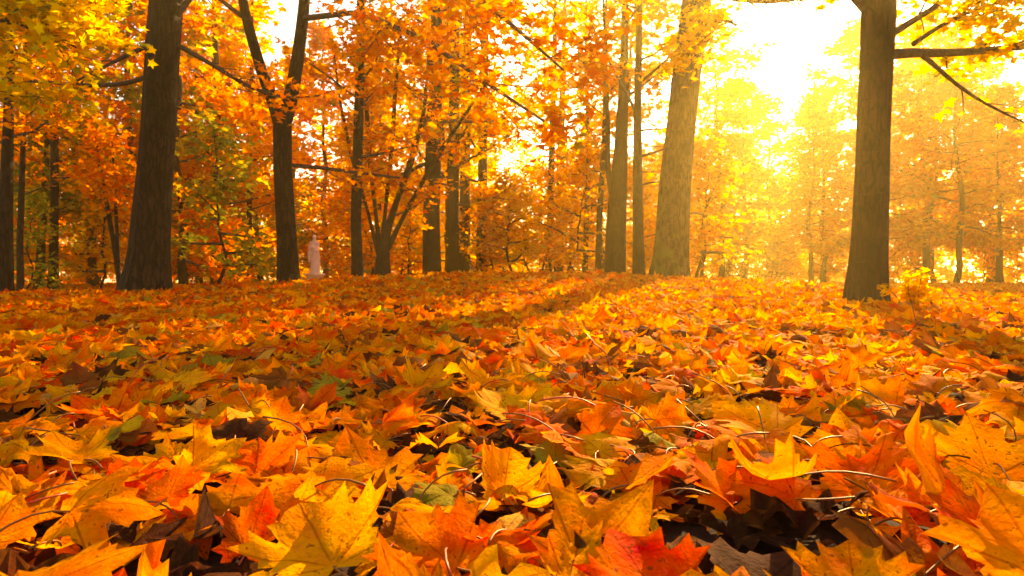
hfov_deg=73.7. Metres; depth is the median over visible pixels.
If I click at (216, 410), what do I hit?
fallen maple leaf
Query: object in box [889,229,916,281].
young tree
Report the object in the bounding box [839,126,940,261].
wood tree
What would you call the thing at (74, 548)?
fallen maple leaf
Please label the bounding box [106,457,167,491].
fallen maple leaf
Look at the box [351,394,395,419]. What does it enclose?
fallen maple leaf
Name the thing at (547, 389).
fallen maple leaf
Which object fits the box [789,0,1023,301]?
roadside tree
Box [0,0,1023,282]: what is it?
sky
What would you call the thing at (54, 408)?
fallen maple leaf
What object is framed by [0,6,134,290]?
edge tree
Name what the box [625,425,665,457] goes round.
fallen maple leaf
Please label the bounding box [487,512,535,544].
fallen oval leaf
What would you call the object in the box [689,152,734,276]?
wood tree
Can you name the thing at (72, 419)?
fallen oval leaf
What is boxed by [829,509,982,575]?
fallen maple leaf
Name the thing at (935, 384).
fallen maple leaf
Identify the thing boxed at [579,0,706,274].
straight tree
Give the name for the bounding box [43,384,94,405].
fallen maple leaf
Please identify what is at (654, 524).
fallen maple leaf
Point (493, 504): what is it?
fallen maple leaf
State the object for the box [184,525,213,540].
fallen maple leaf
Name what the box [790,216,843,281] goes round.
young tree
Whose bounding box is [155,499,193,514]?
fallen maple leaf
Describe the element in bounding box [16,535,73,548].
fallen maple leaf
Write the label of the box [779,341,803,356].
fallen maple leaf
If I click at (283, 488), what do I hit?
fallen maple leaf
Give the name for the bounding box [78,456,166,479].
fallen oval leaf
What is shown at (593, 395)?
fallen maple leaf
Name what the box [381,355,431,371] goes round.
fallen maple leaf
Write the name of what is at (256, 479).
fallen maple leaf
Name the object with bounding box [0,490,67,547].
fallen maple leaf
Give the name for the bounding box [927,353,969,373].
fallen maple leaf
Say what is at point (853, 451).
fallen maple leaf
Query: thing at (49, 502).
fallen maple leaf
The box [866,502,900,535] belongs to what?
fallen maple leaf
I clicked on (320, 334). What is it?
fallen maple leaf
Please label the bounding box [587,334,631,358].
fallen maple leaf
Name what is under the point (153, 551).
fallen maple leaf
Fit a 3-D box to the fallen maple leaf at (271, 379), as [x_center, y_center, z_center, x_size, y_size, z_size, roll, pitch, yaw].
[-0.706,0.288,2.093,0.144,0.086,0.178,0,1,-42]
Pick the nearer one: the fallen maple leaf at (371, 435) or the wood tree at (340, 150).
the fallen maple leaf at (371, 435)
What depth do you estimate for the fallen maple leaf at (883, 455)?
1.11 m
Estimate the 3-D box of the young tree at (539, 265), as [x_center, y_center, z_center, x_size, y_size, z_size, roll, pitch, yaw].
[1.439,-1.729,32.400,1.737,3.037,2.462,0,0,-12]
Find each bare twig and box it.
[884,303,924,336]
[942,284,967,312]
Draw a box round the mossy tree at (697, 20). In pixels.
[641,0,827,276]
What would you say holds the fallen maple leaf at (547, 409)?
on the fallen maple leaf at (535, 407)
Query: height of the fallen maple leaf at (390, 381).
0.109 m
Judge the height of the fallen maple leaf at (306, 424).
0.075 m
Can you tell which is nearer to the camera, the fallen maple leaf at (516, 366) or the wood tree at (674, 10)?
the fallen maple leaf at (516, 366)
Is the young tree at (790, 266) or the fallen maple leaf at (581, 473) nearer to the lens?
the fallen maple leaf at (581, 473)
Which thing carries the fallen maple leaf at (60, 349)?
on the leaf litter
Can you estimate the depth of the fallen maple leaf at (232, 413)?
1.54 m
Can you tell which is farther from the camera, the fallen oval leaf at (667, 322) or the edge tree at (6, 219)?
the edge tree at (6, 219)
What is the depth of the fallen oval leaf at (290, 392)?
1.93 m
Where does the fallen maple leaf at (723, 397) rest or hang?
on the fallen oval leaf
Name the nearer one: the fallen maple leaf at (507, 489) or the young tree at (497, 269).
the fallen maple leaf at (507, 489)
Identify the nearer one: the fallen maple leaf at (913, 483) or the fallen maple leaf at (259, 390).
the fallen maple leaf at (913, 483)
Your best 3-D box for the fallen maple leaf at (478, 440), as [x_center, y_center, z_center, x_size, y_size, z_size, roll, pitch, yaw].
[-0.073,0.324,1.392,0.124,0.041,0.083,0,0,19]
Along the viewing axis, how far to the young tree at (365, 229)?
21.98 m
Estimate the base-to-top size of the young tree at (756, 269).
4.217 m
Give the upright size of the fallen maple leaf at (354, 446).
0.105 m
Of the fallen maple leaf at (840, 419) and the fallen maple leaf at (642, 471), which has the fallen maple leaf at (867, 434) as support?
the fallen maple leaf at (840, 419)
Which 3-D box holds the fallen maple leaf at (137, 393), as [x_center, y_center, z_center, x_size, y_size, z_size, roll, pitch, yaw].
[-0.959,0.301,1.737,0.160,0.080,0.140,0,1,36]
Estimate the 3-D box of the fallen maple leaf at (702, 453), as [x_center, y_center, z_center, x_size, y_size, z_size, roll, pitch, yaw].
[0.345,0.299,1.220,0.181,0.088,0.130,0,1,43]
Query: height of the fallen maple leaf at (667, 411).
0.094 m
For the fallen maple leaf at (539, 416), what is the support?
on the leaf litter
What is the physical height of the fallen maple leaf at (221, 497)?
0.066 m
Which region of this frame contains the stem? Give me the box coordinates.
[383,469,467,522]
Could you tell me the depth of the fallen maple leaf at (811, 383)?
1.91 m
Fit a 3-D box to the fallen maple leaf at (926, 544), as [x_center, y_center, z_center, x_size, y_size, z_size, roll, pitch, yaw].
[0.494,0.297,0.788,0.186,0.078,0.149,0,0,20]
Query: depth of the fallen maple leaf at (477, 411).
1.67 m
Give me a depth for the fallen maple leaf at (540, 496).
1.06 m
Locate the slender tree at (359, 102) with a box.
[274,0,446,276]
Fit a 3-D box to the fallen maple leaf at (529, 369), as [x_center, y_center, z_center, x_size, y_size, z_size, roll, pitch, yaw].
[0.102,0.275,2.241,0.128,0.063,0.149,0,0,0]
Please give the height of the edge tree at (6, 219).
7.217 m
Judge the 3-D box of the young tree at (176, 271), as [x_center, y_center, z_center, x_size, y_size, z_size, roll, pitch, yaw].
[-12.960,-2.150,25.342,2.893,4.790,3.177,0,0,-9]
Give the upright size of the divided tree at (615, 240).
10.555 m
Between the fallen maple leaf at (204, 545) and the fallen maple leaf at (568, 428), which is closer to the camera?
the fallen maple leaf at (204, 545)
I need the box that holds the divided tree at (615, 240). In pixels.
[559,0,671,273]
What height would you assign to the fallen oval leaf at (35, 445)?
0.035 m
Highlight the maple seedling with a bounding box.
[877,266,940,307]
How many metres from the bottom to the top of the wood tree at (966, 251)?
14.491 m
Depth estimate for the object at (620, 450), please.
1.20 m
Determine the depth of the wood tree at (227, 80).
37.54 m
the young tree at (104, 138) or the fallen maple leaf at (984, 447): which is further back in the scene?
the young tree at (104, 138)
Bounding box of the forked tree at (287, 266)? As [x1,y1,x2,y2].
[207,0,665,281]
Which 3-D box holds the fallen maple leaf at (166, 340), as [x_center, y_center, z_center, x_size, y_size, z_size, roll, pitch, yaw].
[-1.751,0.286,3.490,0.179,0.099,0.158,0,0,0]
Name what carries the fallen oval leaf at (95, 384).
on the leaf litter
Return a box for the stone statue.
[304,235,324,279]
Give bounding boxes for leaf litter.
[0,269,1023,575]
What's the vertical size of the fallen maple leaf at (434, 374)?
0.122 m
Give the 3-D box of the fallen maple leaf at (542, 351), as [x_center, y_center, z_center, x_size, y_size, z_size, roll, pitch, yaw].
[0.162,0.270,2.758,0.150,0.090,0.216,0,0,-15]
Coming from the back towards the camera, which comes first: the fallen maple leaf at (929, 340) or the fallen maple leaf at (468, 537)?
the fallen maple leaf at (929, 340)
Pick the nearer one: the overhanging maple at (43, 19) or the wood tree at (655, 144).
the overhanging maple at (43, 19)
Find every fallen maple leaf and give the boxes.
[0,391,79,439]
[0,392,42,411]
[0,434,46,468]
[0,464,163,549]
[0,466,74,523]
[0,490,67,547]
[0,492,61,548]
[3,316,40,329]
[7,539,38,555]
[9,330,44,341]
[12,362,42,380]
[15,534,146,575]
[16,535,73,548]
[18,341,65,358]
[22,425,117,468]
[24,412,73,437]
[25,415,122,444]
[25,466,53,501]
[27,456,67,489]
[27,536,80,564]
[31,471,65,511]
[33,460,99,512]
[38,345,94,368]
[39,398,77,423]
[42,340,70,359]
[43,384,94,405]
[47,415,160,459]
[49,444,124,479]
[53,361,103,403]
[55,381,141,416]
[81,333,114,356]
[83,514,167,566]
[90,342,120,355]
[91,358,131,379]
[91,402,166,427]
[97,345,149,363]
[102,357,157,400]
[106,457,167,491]
[122,454,205,528]
[130,387,165,405]
[130,432,187,462]
[132,386,191,404]
[137,500,237,559]
[137,539,165,575]
[138,547,191,575]
[142,367,220,391]
[145,347,179,372]
[146,405,198,431]
[148,405,187,420]
[151,356,176,380]
[151,411,227,440]
[154,333,192,347]
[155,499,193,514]
[156,471,296,536]
[168,424,247,493]
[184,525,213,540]
[193,367,230,401]
[200,352,239,367]
[200,401,234,419]
[201,372,235,384]
[203,572,246,575]
[211,418,274,441]
[211,485,279,564]
[213,334,233,356]
[222,384,273,408]
[224,449,296,486]
[226,346,275,359]
[226,478,388,575]
[227,406,253,421]
[228,348,263,372]
[229,429,301,477]
[231,434,257,463]
[231,470,376,521]
[233,388,269,416]
[248,365,303,389]
[248,404,303,437]
[255,395,305,434]
[262,416,333,474]
[265,356,324,384]
[275,473,325,522]
[289,382,343,411]
[293,342,328,358]
[293,409,335,434]
[302,351,360,379]
[303,426,434,534]
[305,430,338,443]
[307,324,339,343]
[308,448,367,464]
[311,370,351,389]
[312,457,379,503]
[322,367,368,387]
[330,404,364,431]
[331,346,378,361]
[339,324,362,340]
[345,376,384,391]
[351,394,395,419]
[353,389,419,450]
[354,513,395,575]
[358,419,410,450]
[361,382,431,401]
[361,491,492,575]
[369,371,422,404]
[373,531,460,575]
[376,504,448,546]
[378,360,425,380]
[380,351,457,391]
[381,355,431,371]
[382,389,439,436]
[394,498,490,549]
[399,423,470,448]
[411,459,475,496]
[411,473,482,506]
[413,398,451,422]
[419,414,469,436]
[420,415,477,439]
[427,340,459,360]
[430,443,481,476]
[438,380,464,405]
[443,358,490,377]
[444,498,540,575]
[449,405,491,418]
[450,379,507,396]
[452,436,500,445]
[455,476,519,510]
[457,413,524,425]
[460,351,503,376]
[460,359,514,387]
[464,421,529,456]
[466,383,537,421]
[469,544,550,575]
[471,455,553,512]
[476,512,552,574]
[480,440,549,514]
[495,371,559,392]
[500,355,523,375]
[500,399,548,429]
[502,413,614,456]
[504,455,591,507]
[509,491,527,513]
[514,421,583,445]
[518,393,584,415]
[519,439,573,475]
[521,408,577,456]
[523,381,566,402]
[524,364,561,376]
[525,479,653,566]
[534,343,554,361]
[537,518,607,575]
[540,391,600,422]
[540,397,643,427]
[541,358,601,400]
[546,339,593,364]
[546,368,599,385]
[546,397,591,422]
[557,379,596,396]
[562,454,630,490]
[570,432,642,460]
[571,527,710,575]
[573,402,634,438]
[580,361,608,382]
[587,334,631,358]
[589,444,676,495]
[595,380,633,403]
[599,451,677,497]
[605,381,667,411]
[609,374,677,401]
[609,479,710,516]
[613,401,695,449]
[624,350,661,372]
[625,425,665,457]
[627,353,671,370]
[628,340,655,356]
[634,391,695,436]
[637,407,660,435]
[642,363,693,378]
[647,439,677,455]
[649,490,677,532]
[652,377,691,395]
[652,393,737,414]
[653,349,703,371]
[653,426,762,467]
[654,465,742,483]
[659,367,699,384]
[659,465,701,521]
[661,425,707,447]
[665,447,695,474]
[673,432,769,468]
[676,399,736,437]
[680,421,722,438]
[680,447,743,513]
[686,492,774,535]
[690,342,733,364]
[691,372,735,404]
[693,377,741,399]
[698,346,757,365]
[698,537,808,575]
[702,368,745,399]
[712,397,812,445]
[714,368,763,390]
[726,456,870,522]
[728,406,808,458]
[729,430,896,482]
[733,365,807,401]
[751,334,783,365]
[751,335,787,358]
[760,384,825,397]
[766,359,809,373]
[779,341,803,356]
[780,391,823,421]
[780,539,925,575]
[781,373,861,410]
[786,413,828,429]
[795,372,828,395]
[798,434,947,520]
[799,427,903,451]
[801,437,921,483]
[801,488,868,520]
[803,342,839,355]
[804,407,880,437]
[806,367,853,392]
[811,423,878,441]
[817,389,858,418]
[824,392,913,413]
[825,357,867,386]
[829,479,937,524]
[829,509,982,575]
[834,335,867,347]
[837,343,883,371]
[844,377,919,406]
[844,405,891,425]
[854,366,903,384]
[854,382,901,412]
[854,416,905,443]
[857,389,921,434]
[862,474,938,527]
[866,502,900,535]
[867,479,940,524]
[870,415,933,444]
[875,504,984,575]
[876,320,907,337]
[895,463,934,518]
[901,374,966,401]
[902,400,972,415]
[904,404,962,507]
[907,359,955,374]
[907,384,965,407]
[910,329,944,356]
[914,403,957,424]
[920,419,957,435]
[921,483,1023,575]
[922,412,1023,484]
[924,477,980,528]
[927,320,957,338]
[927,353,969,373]
[930,346,975,359]
[940,403,998,426]
[948,314,980,327]
[949,463,1023,495]
[953,354,1001,380]
[965,387,1023,420]
[967,479,983,505]
[969,350,1023,375]
[985,412,1015,440]
[986,331,1023,344]
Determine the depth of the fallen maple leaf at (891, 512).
0.96 m
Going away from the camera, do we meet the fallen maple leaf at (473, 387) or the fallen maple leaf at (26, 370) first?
the fallen maple leaf at (473, 387)
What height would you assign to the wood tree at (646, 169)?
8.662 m
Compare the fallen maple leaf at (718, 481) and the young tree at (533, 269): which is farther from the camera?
the young tree at (533, 269)
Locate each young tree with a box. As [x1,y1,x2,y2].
[13,185,77,289]
[53,118,136,284]
[59,139,131,287]
[60,237,81,282]
[120,172,207,282]
[171,105,276,283]
[171,195,220,282]
[224,209,275,282]
[246,181,328,280]
[264,248,275,280]
[318,159,413,275]
[318,225,350,272]
[336,197,395,275]
[369,184,447,274]
[387,196,422,274]
[458,166,553,270]
[459,181,513,271]
[464,187,531,271]
[494,185,556,270]
[503,232,523,270]
[512,158,589,270]
[512,230,544,271]
[523,226,553,271]
[526,130,632,270]
[536,195,594,270]
[564,224,594,272]
[566,211,604,271]
[607,165,658,273]
[626,223,653,273]
[656,129,767,277]
[689,228,718,277]
[689,236,717,276]
[708,255,718,277]
[718,213,768,279]
[739,242,764,280]
[748,237,773,278]
[758,240,792,280]
[760,227,806,279]
[761,223,801,280]
[764,227,807,279]
[775,256,795,280]
[788,249,808,279]
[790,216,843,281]
[801,237,836,279]
[836,252,848,276]
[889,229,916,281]
[895,251,917,278]
[901,235,940,277]
[964,225,1007,281]
[1003,235,1023,281]
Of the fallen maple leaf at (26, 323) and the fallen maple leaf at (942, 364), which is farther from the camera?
the fallen maple leaf at (26, 323)
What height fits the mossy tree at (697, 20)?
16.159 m
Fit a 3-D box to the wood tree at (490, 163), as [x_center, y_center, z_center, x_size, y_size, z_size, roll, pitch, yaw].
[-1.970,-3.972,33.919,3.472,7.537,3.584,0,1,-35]
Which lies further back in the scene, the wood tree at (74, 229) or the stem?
the wood tree at (74, 229)
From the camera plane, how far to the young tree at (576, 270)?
34.84 m
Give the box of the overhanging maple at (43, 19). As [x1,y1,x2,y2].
[0,0,157,123]
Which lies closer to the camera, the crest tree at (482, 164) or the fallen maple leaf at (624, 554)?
the fallen maple leaf at (624, 554)
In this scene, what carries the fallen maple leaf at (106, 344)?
on the leaf litter
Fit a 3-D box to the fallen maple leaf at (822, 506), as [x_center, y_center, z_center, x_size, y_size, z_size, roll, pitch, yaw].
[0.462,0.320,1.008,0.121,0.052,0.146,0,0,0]
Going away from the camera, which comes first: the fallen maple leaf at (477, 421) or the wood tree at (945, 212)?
the fallen maple leaf at (477, 421)
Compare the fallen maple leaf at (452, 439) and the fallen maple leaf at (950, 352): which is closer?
the fallen maple leaf at (452, 439)
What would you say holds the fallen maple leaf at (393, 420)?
on the fallen maple leaf at (371, 435)
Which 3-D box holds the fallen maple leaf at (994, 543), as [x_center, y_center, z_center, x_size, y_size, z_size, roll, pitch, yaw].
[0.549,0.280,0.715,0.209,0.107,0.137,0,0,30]
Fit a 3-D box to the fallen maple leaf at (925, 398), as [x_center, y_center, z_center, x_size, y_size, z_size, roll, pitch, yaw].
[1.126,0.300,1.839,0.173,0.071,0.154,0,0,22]
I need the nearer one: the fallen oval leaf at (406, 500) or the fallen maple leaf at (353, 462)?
the fallen oval leaf at (406, 500)
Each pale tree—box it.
[527,0,632,271]
[554,0,665,270]
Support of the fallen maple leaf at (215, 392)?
on the leaf litter
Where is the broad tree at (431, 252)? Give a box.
[344,0,527,272]
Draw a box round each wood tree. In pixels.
[0,13,75,241]
[0,25,98,266]
[0,107,38,277]
[1,1,192,285]
[13,0,247,260]
[15,142,72,282]
[31,90,129,283]
[59,130,112,282]
[60,143,120,282]
[67,0,272,284]
[78,0,339,283]
[100,68,204,274]
[128,5,263,284]
[128,54,264,282]
[180,0,323,281]
[181,0,326,278]
[188,31,276,281]
[199,22,331,281]
[231,41,344,279]
[244,139,300,279]
[261,19,399,276]
[302,94,408,276]
[303,68,397,270]
[312,4,441,276]
[348,49,445,273]
[381,0,510,272]
[411,31,525,269]
[414,79,502,268]
[440,138,510,272]
[528,0,725,263]
[541,144,603,272]
[568,148,632,271]
[626,150,659,261]
[629,140,696,272]
[630,142,692,257]
[647,0,794,276]
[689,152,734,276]
[690,72,797,279]
[693,80,798,276]
[735,88,806,276]
[763,92,855,280]
[765,80,855,281]
[770,106,851,281]
[777,62,960,248]
[788,17,954,282]
[797,151,854,277]
[837,14,1002,281]
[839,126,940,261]
[889,46,960,272]
[889,85,1008,281]
[890,24,1023,283]
[910,44,1023,282]
[936,83,1023,282]
[937,113,1023,281]
[999,157,1023,215]
[1012,133,1023,229]
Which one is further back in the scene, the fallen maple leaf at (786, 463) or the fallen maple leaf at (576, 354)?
the fallen maple leaf at (576, 354)
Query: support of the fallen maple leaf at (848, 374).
on the leaf litter
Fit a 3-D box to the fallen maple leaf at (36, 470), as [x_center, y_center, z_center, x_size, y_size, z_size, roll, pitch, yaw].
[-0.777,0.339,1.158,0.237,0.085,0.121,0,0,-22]
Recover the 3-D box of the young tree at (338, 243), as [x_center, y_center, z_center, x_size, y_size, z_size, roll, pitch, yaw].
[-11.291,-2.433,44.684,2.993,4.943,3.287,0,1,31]
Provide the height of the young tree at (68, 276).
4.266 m
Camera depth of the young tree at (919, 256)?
46.13 m
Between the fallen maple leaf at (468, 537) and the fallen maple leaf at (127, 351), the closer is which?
the fallen maple leaf at (468, 537)
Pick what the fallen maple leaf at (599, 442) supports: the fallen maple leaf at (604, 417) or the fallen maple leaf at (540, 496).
the fallen maple leaf at (604, 417)
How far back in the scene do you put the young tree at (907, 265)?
51.49 m
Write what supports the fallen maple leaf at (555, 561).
on the leaf litter
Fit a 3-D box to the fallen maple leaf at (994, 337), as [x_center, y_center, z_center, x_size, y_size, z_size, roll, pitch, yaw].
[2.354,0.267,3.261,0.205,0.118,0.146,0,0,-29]
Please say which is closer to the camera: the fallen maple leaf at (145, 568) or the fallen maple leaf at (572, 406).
the fallen maple leaf at (145, 568)
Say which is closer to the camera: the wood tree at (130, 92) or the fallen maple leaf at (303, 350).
the fallen maple leaf at (303, 350)
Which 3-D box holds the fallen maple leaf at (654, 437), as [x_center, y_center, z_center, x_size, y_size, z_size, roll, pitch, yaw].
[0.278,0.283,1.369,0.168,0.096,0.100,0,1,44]
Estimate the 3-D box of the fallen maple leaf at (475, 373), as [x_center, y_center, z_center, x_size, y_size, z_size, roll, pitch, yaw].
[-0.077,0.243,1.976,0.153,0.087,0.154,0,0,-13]
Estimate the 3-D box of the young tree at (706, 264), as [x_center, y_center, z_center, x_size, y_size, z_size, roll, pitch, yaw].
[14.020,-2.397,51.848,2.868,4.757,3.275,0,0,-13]
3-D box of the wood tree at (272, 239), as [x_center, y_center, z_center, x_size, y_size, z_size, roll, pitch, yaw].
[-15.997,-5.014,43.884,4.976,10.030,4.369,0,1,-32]
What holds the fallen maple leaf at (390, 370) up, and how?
on the leaf litter
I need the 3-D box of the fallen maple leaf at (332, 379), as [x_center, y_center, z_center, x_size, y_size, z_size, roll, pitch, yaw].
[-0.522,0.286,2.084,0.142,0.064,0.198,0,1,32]
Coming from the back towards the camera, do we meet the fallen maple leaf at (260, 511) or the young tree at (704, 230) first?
the young tree at (704, 230)
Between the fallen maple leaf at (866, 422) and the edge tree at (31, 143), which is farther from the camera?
the edge tree at (31, 143)
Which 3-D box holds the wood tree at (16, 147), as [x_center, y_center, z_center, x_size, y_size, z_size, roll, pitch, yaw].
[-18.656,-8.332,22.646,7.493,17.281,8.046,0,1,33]
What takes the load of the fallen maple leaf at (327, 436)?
on the leaf litter
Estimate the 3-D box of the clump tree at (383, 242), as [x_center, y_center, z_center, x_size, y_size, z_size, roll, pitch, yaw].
[-2.806,-3.596,17.508,5.227,7.150,2.962,0,0,0]
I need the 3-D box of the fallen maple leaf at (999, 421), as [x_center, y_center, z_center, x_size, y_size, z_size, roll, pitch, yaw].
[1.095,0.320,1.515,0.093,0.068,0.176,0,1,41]
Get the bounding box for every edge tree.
[0,0,174,289]
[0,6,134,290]
[0,9,92,291]
[14,28,119,289]
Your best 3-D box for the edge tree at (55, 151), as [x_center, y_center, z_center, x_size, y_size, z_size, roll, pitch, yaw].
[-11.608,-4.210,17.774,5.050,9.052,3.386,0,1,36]
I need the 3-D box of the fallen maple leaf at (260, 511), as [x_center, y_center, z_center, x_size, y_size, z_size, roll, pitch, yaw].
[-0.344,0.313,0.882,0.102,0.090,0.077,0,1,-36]
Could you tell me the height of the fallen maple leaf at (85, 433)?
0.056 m
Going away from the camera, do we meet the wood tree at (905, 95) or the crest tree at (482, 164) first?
the crest tree at (482, 164)
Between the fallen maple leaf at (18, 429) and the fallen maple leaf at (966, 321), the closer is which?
the fallen maple leaf at (18, 429)
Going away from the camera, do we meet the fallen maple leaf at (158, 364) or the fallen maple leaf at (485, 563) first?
the fallen maple leaf at (485, 563)
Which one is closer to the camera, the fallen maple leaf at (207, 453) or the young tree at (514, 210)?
the fallen maple leaf at (207, 453)
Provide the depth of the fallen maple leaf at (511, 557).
0.87 m
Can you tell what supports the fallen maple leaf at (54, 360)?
on the leaf litter
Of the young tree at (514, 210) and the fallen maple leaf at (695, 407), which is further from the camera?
the young tree at (514, 210)
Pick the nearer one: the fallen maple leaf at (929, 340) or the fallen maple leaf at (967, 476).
the fallen maple leaf at (967, 476)
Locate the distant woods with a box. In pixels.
[14,132,1023,282]
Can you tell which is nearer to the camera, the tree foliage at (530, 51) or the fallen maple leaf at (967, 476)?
the fallen maple leaf at (967, 476)
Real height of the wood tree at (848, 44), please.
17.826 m
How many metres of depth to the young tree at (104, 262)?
19.99 m
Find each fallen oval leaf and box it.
[0,438,43,459]
[24,526,35,540]
[26,432,47,444]
[57,415,77,428]
[78,376,121,392]
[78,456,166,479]
[104,417,157,442]
[109,454,208,481]
[162,396,211,410]
[184,397,205,415]
[253,348,275,360]
[280,382,318,397]
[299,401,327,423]
[377,497,423,510]
[388,429,440,441]
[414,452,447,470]
[428,462,481,482]
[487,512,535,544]
[521,347,536,357]
[573,400,632,416]
[594,344,623,380]
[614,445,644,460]
[662,314,672,332]
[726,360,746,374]
[800,435,842,471]
[811,328,837,334]
[937,398,959,409]
[937,543,975,575]
[980,376,999,394]
[993,463,1023,491]
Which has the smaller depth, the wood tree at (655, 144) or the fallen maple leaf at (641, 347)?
the fallen maple leaf at (641, 347)
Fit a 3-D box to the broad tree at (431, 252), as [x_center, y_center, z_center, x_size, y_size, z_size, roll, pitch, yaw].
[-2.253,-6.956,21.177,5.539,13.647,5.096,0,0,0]
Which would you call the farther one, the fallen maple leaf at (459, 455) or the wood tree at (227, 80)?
the wood tree at (227, 80)
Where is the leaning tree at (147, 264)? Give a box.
[0,0,357,290]
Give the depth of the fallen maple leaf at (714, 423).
1.52 m
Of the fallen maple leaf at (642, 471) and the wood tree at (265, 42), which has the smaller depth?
the fallen maple leaf at (642, 471)
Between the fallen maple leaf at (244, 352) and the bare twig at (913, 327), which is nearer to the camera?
the fallen maple leaf at (244, 352)
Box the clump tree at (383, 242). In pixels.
[303,2,502,275]
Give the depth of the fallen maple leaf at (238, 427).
1.37 m
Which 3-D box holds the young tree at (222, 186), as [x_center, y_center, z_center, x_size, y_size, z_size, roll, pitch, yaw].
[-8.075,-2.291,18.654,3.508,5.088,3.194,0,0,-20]
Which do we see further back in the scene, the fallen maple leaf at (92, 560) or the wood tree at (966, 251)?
the wood tree at (966, 251)
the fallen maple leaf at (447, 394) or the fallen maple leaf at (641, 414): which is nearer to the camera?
the fallen maple leaf at (641, 414)
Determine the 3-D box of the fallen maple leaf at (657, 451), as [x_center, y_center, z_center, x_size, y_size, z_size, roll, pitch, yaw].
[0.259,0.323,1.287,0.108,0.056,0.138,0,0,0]
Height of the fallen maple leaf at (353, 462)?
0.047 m
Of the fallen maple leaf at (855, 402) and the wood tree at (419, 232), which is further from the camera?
the wood tree at (419, 232)
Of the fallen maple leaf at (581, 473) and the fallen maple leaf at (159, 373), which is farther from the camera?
the fallen maple leaf at (159, 373)
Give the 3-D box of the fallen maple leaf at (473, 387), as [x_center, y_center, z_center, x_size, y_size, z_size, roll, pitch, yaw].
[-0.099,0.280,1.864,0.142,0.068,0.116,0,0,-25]
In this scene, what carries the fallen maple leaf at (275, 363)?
on the fallen maple leaf at (271, 379)
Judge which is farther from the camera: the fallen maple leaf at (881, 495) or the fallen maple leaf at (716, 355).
the fallen maple leaf at (716, 355)
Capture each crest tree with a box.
[386,0,522,272]
[398,2,534,271]
[421,0,544,271]
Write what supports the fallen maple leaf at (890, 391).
on the leaf litter
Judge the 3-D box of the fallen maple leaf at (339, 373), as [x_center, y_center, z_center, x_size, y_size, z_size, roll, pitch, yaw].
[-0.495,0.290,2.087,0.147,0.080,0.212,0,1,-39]
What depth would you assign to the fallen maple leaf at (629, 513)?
0.86 m
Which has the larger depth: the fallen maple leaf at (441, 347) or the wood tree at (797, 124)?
the wood tree at (797, 124)
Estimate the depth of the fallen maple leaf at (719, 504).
1.02 m
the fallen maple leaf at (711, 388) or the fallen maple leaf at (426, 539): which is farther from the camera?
the fallen maple leaf at (711, 388)
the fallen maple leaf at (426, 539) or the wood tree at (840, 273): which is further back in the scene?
the wood tree at (840, 273)
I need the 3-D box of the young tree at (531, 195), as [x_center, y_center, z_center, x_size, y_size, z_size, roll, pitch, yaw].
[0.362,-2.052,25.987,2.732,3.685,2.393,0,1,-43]
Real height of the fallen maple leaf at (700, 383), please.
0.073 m
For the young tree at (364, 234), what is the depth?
33.00 m
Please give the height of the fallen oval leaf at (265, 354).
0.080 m
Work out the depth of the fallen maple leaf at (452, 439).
1.36 m
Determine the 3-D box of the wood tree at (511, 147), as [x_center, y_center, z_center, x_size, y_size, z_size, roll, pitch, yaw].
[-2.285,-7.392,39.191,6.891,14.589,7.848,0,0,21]
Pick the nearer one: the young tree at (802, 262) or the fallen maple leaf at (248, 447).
the fallen maple leaf at (248, 447)
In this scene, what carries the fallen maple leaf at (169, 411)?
on the leaf litter
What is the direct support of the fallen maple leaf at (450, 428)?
on the leaf litter

